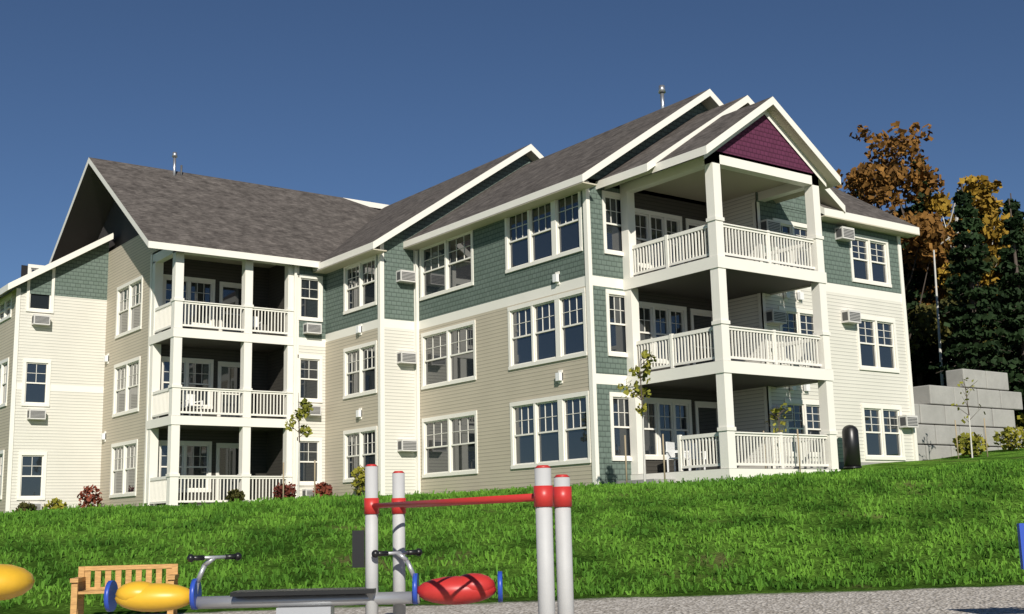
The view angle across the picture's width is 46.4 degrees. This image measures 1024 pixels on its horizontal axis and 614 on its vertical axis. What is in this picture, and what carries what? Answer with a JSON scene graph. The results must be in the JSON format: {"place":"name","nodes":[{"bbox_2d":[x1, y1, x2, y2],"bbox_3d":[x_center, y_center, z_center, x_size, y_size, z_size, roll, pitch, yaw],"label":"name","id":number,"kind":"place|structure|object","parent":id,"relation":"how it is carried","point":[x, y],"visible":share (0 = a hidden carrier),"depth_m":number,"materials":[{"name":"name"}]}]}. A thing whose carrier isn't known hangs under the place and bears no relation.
{"place":"outdoors","nodes":[
{"label":"outdoors","id":0,"kind":"place"},
{"bbox_2d":[0,412,1023,613],"bbox_3d":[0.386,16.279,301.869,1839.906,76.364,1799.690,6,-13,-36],"label":"ground","id":1,"kind":"structure","parent":0,"point":[973,597],"depth_m":17.87,"materials":[{"name":"green plant"}]},
{"bbox_2d":[0,564,34,600],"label":"seesaw seat","id":2,"kind":"object","parent":1,"relation":"on","point":[16,581],"visible":1,"depth_m":9.64,"materials":[{"name":"yellow plastic"}]},
{"bbox_2d":[70,564,178,613],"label":"bench","id":3,"kind":"object","parent":1,"relation":"on","point":[81,587],"visible":0.66,"depth_m":12.46,"materials":[{"name":"brown wood"}]},
{"bbox_2d":[104,548,502,613],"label":"seesaw","id":4,"kind":"object","parent":1,"relation":"on","point":[145,596],"visible":1,"depth_m":9.68,"materials":[{"name":"grey metal"}]},
{"bbox_2d":[0,85,919,513],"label":"building","id":5,"kind":"structure","parent":1,"relation":"on","point":[174,337],"depth_m":40.50,"materials":[{"name":"beige wood"}]},
{"bbox_2d":[352,464,573,613],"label":"parallel bars","id":6,"kind":"object","parent":1,"relation":"on","point":[546,496],"visible":1,"depth_m":7.78,"materials":[{"name":"white metal"}]},
{"bbox_2d":[0,458,1023,608],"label":"grass tufts","id":7,"kind":"object","parent":1,"relation":"on","point":[831,476],"visible":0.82,"depth_m":19.55,"materials":[{"name":"green plant"}]},
{"bbox_2d":[14,349,1023,511],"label":"lawn plants","id":8,"kind":"object","parent":1,"relation":"on","point":[969,444],"visible":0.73,"depth_m":40.41,"materials":[{"name":"green plant"}]},
{"bbox_2d":[842,425,861,469],"bbox_3d":[10.611,4.417,37.327,0.570,1.470,0.570,6,-13,-36],"label":"black bin","id":9,"kind":"object","parent":1,"relation":"on","point":[851,447],"visible":0.88,"depth_m":37.14,"materials":[{"name":"black"}]},
{"bbox_2d":[835,121,1023,428],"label":"trees","id":10,"kind":"object","parent":1,"relation":"on","point":[963,271],"visible":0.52,"depth_m":56.27,"materials":[{"name":"green plant"}]},
{"bbox_2d":[913,369,1023,460],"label":"retaining wall","id":11,"kind":"structure","parent":1,"relation":"on","point":[937,413],"depth_m":43.60,"materials":[{"name":"grey concrete"}]},
{"bbox_2d":[1017,523,1023,568],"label":"blue panel","id":12,"kind":"object","parent":1,"relation":"on","point":[1020,529],"visible":1,"depth_m":9.81,"materials":[{"name":"blue plastic"}]},
{"bbox_2d":[0,0,1023,287],"label":"sky","id":13,"kind":"structure","parent":0,"point":[388,102],"materials":[{"name":"blue"}]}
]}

